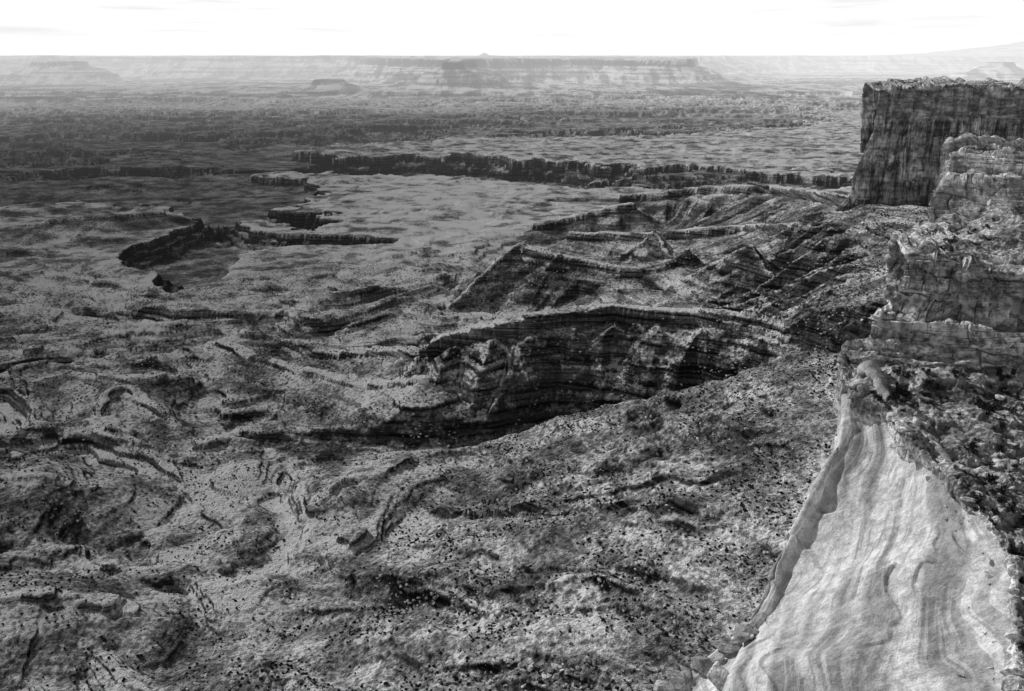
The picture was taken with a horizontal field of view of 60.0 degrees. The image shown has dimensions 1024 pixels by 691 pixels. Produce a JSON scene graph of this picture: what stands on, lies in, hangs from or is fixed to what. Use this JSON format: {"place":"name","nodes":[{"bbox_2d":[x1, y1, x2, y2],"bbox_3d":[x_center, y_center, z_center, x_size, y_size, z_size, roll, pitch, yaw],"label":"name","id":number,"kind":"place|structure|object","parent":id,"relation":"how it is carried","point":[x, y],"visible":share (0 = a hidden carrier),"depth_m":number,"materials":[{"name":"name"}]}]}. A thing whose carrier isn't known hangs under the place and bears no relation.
{"place":"outdoors","nodes":[
{"label":"outdoors","id":0,"kind":"place"},
{"bbox_2d":[0,41,1023,690],"bbox_3d":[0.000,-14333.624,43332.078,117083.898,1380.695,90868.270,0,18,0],"label":"ground","id":1,"kind":"structure","parent":0,"point":[120,175],"depth_m":1090.19,"materials":[{"name":"grey stone"}]},
{"bbox_2d":[0,194,928,690],"bbox_3d":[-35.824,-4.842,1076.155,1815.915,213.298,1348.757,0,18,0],"label":"desert scrub","id":2,"kind":"object","parent":1,"relation":"on","point":[374,608],"visible":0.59,"depth_m":747.92,"materials":[{"name":"black plant"}]},
{"bbox_2d":[0,194,928,690],"bbox_3d":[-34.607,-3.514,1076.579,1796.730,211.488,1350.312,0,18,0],"label":"talus rubble","id":3,"kind":"object","parent":1,"relation":"on","point":[566,608],"visible":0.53,"depth_m":733.62,"materials":[{"name":"stone"}]},
{"bbox_2d":[518,662,525,668],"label":"boulder","id":4,"kind":"object","parent":1,"relation":"on","point":[521,665],"visible":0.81,"depth_m":508.40,"materials":[{"name":"stone"}]},
{"bbox_2d":[527,664,533,671],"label":"boulder","id":5,"kind":"object","parent":1,"relation":"on","point":[529,668],"visible":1,"depth_m":497.90,"materials":[{"name":"stone"}]},
{"bbox_2d":[552,673,558,679],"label":"boulder","id":6,"kind":"object","parent":1,"relation":"on","point":[555,676],"visible":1,"depth_m":483.07,"materials":[{"name":"stone"}]},
{"bbox_2d":[551,663,561,668],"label":"boulder","id":7,"kind":"object","parent":1,"relation":"on","point":[553,666],"visible":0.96,"depth_m":493.65,"materials":[{"name":"stone"}]},
{"bbox_2d":[564,668,569,674],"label":"boulder","id":8,"kind":"object","parent":1,"relation":"on","point":[566,671],"visible":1,"depth_m":482.63,"materials":[{"name":"stone"}]},
{"bbox_2d":[570,659,579,664],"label":"boulder","id":9,"kind":"object","parent":1,"relation":"on","point":[575,661],"visible":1,"depth_m":488.06,"materials":[{"name":"stone"}]},
{"bbox_2d":[580,670,585,680],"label":"boulder","id":10,"kind":"object","parent":1,"relation":"on","point":[582,675],"visible":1,"depth_m":479.56,"materials":[{"name":"stone"}]},
{"bbox_2d":[626,664,636,671],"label":"boulder","id":11,"kind":"object","parent":1,"relation":"on","point":[629,667],"visible":1,"depth_m":475.86,"materials":[{"name":"stone"}]},
{"bbox_2d":[640,665,648,674],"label":"boulder","id":12,"kind":"object","parent":1,"relation":"on","point":[644,670],"visible":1,"depth_m":473.92,"materials":[{"name":"stone"}]},
{"bbox_2d":[641,684,651,687],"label":"boulder","id":13,"kind":"object","parent":1,"relation":"on","point":[646,685],"visible":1,"depth_m":465.04,"materials":[{"name":"stone"}]},
{"bbox_2d":[645,666,658,670],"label":"boulder","id":14,"kind":"object","parent":1,"relation":"on","point":[649,668],"visible":1,"depth_m":474.18,"materials":[{"name":"stone"}]},
{"bbox_2d":[650,631,659,636],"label":"boulder","id":15,"kind":"object","parent":1,"relation":"on","point":[655,634],"visible":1,"depth_m":498.44,"materials":[{"name":"stone"}]},
{"bbox_2d":[653,668,658,676],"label":"boulder","id":16,"kind":"object","parent":1,"relation":"on","point":[656,674],"visible":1,"depth_m":471.89,"materials":[{"name":"stone"}]},
{"bbox_2d":[653,680,660,690],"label":"boulder","id":17,"kind":"object","parent":1,"relation":"on","point":[655,685],"visible":0.66,"depth_m":464.97,"materials":[{"name":"stone"}]},
{"bbox_2d":[658,672,664,680],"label":"boulder","id":18,"kind":"object","parent":1,"relation":"on","point":[660,677],"visible":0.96,"depth_m":469.52,"materials":[{"name":"stone"}]},
{"bbox_2d":[0,0,1023,55],"label":"sky","id":19,"kind":"structure","parent":0,"point":[27,27],"materials":[{"name":"white"}]},
{"bbox_2d":[675,360,1014,690],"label":"slickrock slope","id":20,"kind":"structure","parent":0,"point":[878,579],"depth_m":191.55,"materials":[{"name":"stone"}]},
{"bbox_2d":[656,680,675,690],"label":"boulder","id":21,"kind":"object","parent":20,"relation":"on","point":[662,685],"visible":0.91,"depth_m":199.06,"materials":[{"name":"stone"}]},
{"bbox_2d":[665,669,685,688],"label":"boulder","id":22,"kind":"object","parent":20,"relation":"on","point":[677,679],"visible":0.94,"depth_m":199.02,"materials":[{"name":"stone"}]},
{"bbox_2d":[680,665,690,677],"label":"boulder","id":23,"kind":"object","parent":20,"relation":"on","point":[686,672],"visible":1,"depth_m":200.63,"materials":[{"name":"stone"}]},
{"bbox_2d":[691,655,712,674],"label":"boulder","id":24,"kind":"object","parent":20,"relation":"on","point":[700,664],"visible":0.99,"depth_m":199.86,"materials":[{"name":"stone"}]},
{"bbox_2d":[706,661,728,690],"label":"boulder","id":25,"kind":"object","parent":20,"relation":"on","point":[717,674],"visible":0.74,"depth_m":191.00,"materials":[{"name":"stone"}]},
{"bbox_2d":[713,653,723,661],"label":"boulder","id":26,"kind":"object","parent":20,"relation":"on","point":[719,656],"visible":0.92,"depth_m":200.29,"materials":[{"name":"stone"}]},
{"bbox_2d":[710,637,739,652],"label":"boulder","id":27,"kind":"object","parent":20,"relation":"on","point":[722,645],"visible":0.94,"depth_m":201.33,"materials":[{"name":"stone"}]},
{"bbox_2d":[725,639,740,653],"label":"boulder","id":28,"kind":"object","parent":20,"relation":"on","point":[738,647],"visible":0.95,"depth_m":201.34,"materials":[{"name":"stone"}]},
{"bbox_2d":[729,641,741,645],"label":"boulder","id":29,"kind":"object","parent":20,"relation":"on","point":[735,643],"visible":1,"depth_m":201.85,"materials":[{"name":"stone"}]},
{"bbox_2d":[734,629,749,641],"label":"boulder","id":30,"kind":"object","parent":20,"relation":"on","point":[739,635],"visible":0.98,"depth_m":201.51,"materials":[{"name":"stone"}]},
{"bbox_2d":[734,623,753,637],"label":"boulder","id":31,"kind":"object","parent":20,"relation":"on","point":[744,627],"visible":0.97,"depth_m":203.79,"materials":[{"name":"stone"}]},
{"bbox_2d":[751,627,757,634],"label":"boulder","id":32,"kind":"object","parent":20,"relation":"on","point":[755,631],"visible":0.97,"depth_m":203.47,"materials":[{"name":"stone"}]},
{"bbox_2d":[833,336,1023,690],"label":"rocky ground","id":33,"kind":"structure","parent":20,"relation":"on","point":[999,428],"depth_m":216.26,"materials":[{"name":"grey stone"}]},
{"bbox_2d":[856,384,867,393],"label":"boulder","id":34,"kind":"object","parent":33,"relation":"on","point":[862,388],"visible":1,"depth_m":227.54,"materials":[{"name":"stone"}]},
{"bbox_2d":[888,395,901,400],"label":"juniper bush","id":35,"kind":"object","parent":33,"relation":"on","point":[895,397],"visible":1,"depth_m":222.44,"materials":[{"name":"black plant"}]},
{"bbox_2d":[891,366,903,374],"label":"juniper bush","id":36,"kind":"object","parent":33,"relation":"on","point":[898,369],"visible":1,"depth_m":233.37,"materials":[{"name":"black plant"}]},
{"bbox_2d":[891,389,904,397],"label":"juniper bush","id":37,"kind":"object","parent":33,"relation":"on","point":[897,392],"visible":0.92,"depth_m":225.59,"materials":[{"name":"black plant"}]},
{"bbox_2d":[900,427,913,430],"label":"boulder","id":38,"kind":"object","parent":33,"relation":"on","point":[907,428],"visible":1,"depth_m":212.26,"materials":[{"name":"stone"}]},
{"bbox_2d":[902,371,912,378],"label":"juniper bush","id":39,"kind":"object","parent":33,"relation":"on","point":[908,374],"visible":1,"depth_m":231.69,"materials":[{"name":"black plant"}]},
{"bbox_2d":[909,403,918,408],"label":"juniper bush","id":40,"kind":"object","parent":33,"relation":"on","point":[912,405],"visible":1,"depth_m":219.13,"materials":[{"name":"black plant"}]},
{"bbox_2d":[915,370,924,379],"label":"boulder","id":41,"kind":"object","parent":33,"relation":"on","point":[920,374],"visible":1,"depth_m":231.74,"materials":[{"name":"stone"}]},
{"bbox_2d":[917,396,933,401],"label":"boulder","id":42,"kind":"object","parent":33,"relation":"on","point":[924,398],"visible":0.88,"depth_m":224.49,"materials":[{"name":"stone"}]},
{"bbox_2d":[924,378,933,385],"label":"juniper bush","id":43,"kind":"object","parent":33,"relation":"on","point":[928,382],"visible":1,"depth_m":228.47,"materials":[{"name":"black plant"}]},
{"bbox_2d":[926,384,938,392],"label":"juniper bush","id":44,"kind":"object","parent":33,"relation":"on","point":[933,388],"visible":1,"depth_m":226.87,"materials":[{"name":"black plant"}]},
{"bbox_2d":[857,222,1023,371],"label":"ledge cliff","id":45,"kind":"structure","parent":33,"relation":"on","point":[969,330],"depth_m":244.27,"materials":[{"name":"stone"}]},
{"bbox_2d":[913,198,1023,318],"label":"rocky slope","id":46,"kind":"structure","parent":45,"relation":"on","point":[1001,252],"depth_m":256.68,"materials":[{"name":"grey stone"}]},
{"bbox_2d":[952,236,961,240],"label":"boulder","id":47,"kind":"object","parent":46,"relation":"on","point":[956,238],"visible":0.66,"depth_m":277.66,"materials":[{"name":"stone"}]},
{"bbox_2d":[927,133,1023,231],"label":"ledge cliff","id":48,"kind":"structure","parent":46,"relation":"on","point":[977,173],"depth_m":305.41,"materials":[{"name":"stone"}]},
{"bbox_2d":[994,231,1011,235],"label":"boulder","id":49,"kind":"object","parent":46,"relation":"on","point":[1001,233],"visible":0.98,"depth_m":271.02,"materials":[{"name":"stone"}]},
{"bbox_2d":[935,383,945,389],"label":"juniper bush","id":50,"kind":"object","parent":33,"relation":"on","point":[940,387],"visible":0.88,"depth_m":228.38,"materials":[{"name":"black plant"}]},
{"bbox_2d":[960,497,977,502],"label":"boulder","id":51,"kind":"object","parent":33,"relation":"on","point":[969,499],"visible":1,"depth_m":192.31,"materials":[{"name":"stone"}]},
{"bbox_2d":[967,445,977,454],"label":"juniper bush","id":52,"kind":"object","parent":33,"relation":"on","point":[972,450],"visible":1,"depth_m":206.75,"materials":[{"name":"black plant"}]},
{"bbox_2d":[970,491,983,502],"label":"juniper bush","id":53,"kind":"object","parent":33,"relation":"on","point":[975,497],"visible":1,"depth_m":192.21,"materials":[{"name":"grey plant"}]},
{"bbox_2d":[971,396,982,402],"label":"juniper bush","id":54,"kind":"object","parent":33,"relation":"on","point":[973,398],"visible":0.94,"depth_m":224.96,"materials":[{"name":"grey plant"}]},
{"bbox_2d":[977,506,988,512],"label":"juniper bush","id":55,"kind":"object","parent":33,"relation":"on","point":[981,508],"visible":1,"depth_m":190.05,"materials":[{"name":"black plant"}]},
{"bbox_2d":[978,401,990,409],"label":"juniper bush","id":56,"kind":"object","parent":33,"relation":"on","point":[983,404],"visible":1,"depth_m":218.81,"materials":[{"name":"black plant"}]},
{"bbox_2d":[983,473,996,481],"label":"juniper bush","id":57,"kind":"object","parent":33,"relation":"on","point":[989,479],"visible":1,"depth_m":198.63,"materials":[{"name":"black plant"}]},
{"bbox_2d":[985,462,994,468],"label":"juniper bush","id":58,"kind":"object","parent":33,"relation":"on","point":[990,464],"visible":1,"depth_m":203.31,"materials":[{"name":"grey plant"}]},
{"bbox_2d":[987,488,998,494],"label":"juniper bush","id":59,"kind":"object","parent":33,"relation":"on","point":[994,492],"visible":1,"depth_m":193.98,"materials":[{"name":"black plant"}]},
{"bbox_2d":[988,402,998,412],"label":"juniper bush","id":60,"kind":"object","parent":33,"relation":"on","point":[993,408],"visible":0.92,"depth_m":222.15,"materials":[{"name":"black plant"}]},
{"bbox_2d":[990,508,998,515],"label":"juniper bush","id":61,"kind":"object","parent":33,"relation":"on","point":[995,512],"visible":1,"depth_m":189.99,"materials":[{"name":"black plant"}]},
{"bbox_2d":[991,515,1000,524],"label":"boulder","id":62,"kind":"object","parent":33,"relation":"on","point":[997,519],"visible":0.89,"depth_m":187.56,"materials":[{"name":"stone"}]},
{"bbox_2d":[994,394,1004,400],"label":"boulder","id":63,"kind":"object","parent":33,"relation":"on","point":[999,397],"visible":1,"depth_m":227.74,"materials":[{"name":"stone"}]},
{"bbox_2d":[996,366,1002,375],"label":"juniper bush","id":64,"kind":"object","parent":33,"relation":"on","point":[998,371],"visible":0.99,"depth_m":232.69,"materials":[{"name":"black plant"}]},
{"bbox_2d":[995,443,1005,453],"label":"juniper bush","id":65,"kind":"object","parent":33,"relation":"on","point":[1001,448],"visible":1,"depth_m":206.99,"materials":[{"name":"black plant"}]},
{"bbox_2d":[996,495,1007,503],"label":"juniper bush","id":66,"kind":"object","parent":33,"relation":"on","point":[1001,500],"visible":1,"depth_m":191.08,"materials":[{"name":"black plant"}]},
{"bbox_2d":[999,373,1004,381],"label":"juniper bush","id":67,"kind":"object","parent":33,"relation":"on","point":[1001,378],"visible":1,"depth_m":231.13,"materials":[{"name":"black plant"}]},
{"bbox_2d":[998,385,1006,391],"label":"juniper bush","id":68,"kind":"object","parent":33,"relation":"on","point":[1002,388],"visible":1,"depth_m":230.28,"materials":[{"name":"black plant"}]},
{"bbox_2d":[996,505,1009,514],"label":"boulder","id":69,"kind":"object","parent":33,"relation":"on","point":[1002,511],"visible":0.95,"depth_m":190.33,"materials":[{"name":"stone"}]},
{"bbox_2d":[999,483,1006,494],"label":"juniper bush","id":70,"kind":"object","parent":33,"relation":"on","point":[1003,488],"visible":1,"depth_m":195.06,"materials":[{"name":"black plant"}]},
{"bbox_2d":[1005,504,1016,512],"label":"juniper bush","id":71,"kind":"object","parent":33,"relation":"on","point":[1013,509],"visible":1,"depth_m":189.51,"materials":[{"name":"black plant"}]},
{"bbox_2d":[1005,406,1016,413],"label":"juniper bush","id":72,"kind":"object","parent":33,"relation":"on","point":[1012,409],"visible":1,"depth_m":221.55,"materials":[{"name":"black plant"}]},
{"bbox_2d":[1007,441,1016,445],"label":"boulder","id":73,"kind":"object","parent":33,"relation":"on","point":[1011,443],"visible":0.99,"depth_m":209.98,"materials":[{"name":"stone"}]},
{"bbox_2d":[1010,367,1016,374],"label":"juniper bush","id":74,"kind":"object","parent":33,"relation":"on","point":[1013,372],"visible":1,"depth_m":231.56,"materials":[{"name":"black plant"}]},
{"bbox_2d":[1016,515,1023,525],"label":"juniper bush","id":75,"kind":"object","parent":33,"relation":"on","point":[1021,522],"visible":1,"depth_m":188.66,"materials":[{"name":"black plant"}]},
{"bbox_2d":[1019,576,1023,584],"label":"juniper bush","id":76,"kind":"object","parent":33,"relation":"on","point":[1021,580],"visible":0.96,"depth_m":173.25,"materials":[{"name":"black plant"}]},
{"bbox_2d":[984,571,993,577],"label":"boulder","id":77,"kind":"object","parent":20,"relation":"on","point":[988,574],"visible":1,"depth_m":178.97,"materials":[{"name":"stone"}]},
{"bbox_2d":[833,76,1023,211],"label":"mesa cliff","id":78,"kind":"structure","parent":0,"point":[908,127],"depth_m":1469.41,"materials":[{"name":"grey stone"}]},
{"bbox_2d":[962,81,998,87],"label":"rock outcrop","id":79,"kind":"object","parent":78,"relation":"on","point":[982,84],"visible":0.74,"depth_m":1515.56,"materials":[{"name":"stone"}]},
{"bbox_2d":[994,82,1009,86],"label":"rock outcrop","id":80,"kind":"object","parent":78,"relation":"on","point":[1001,84],"visible":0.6,"depth_m":1521.61,"materials":[{"name":"stone"}]}
]}

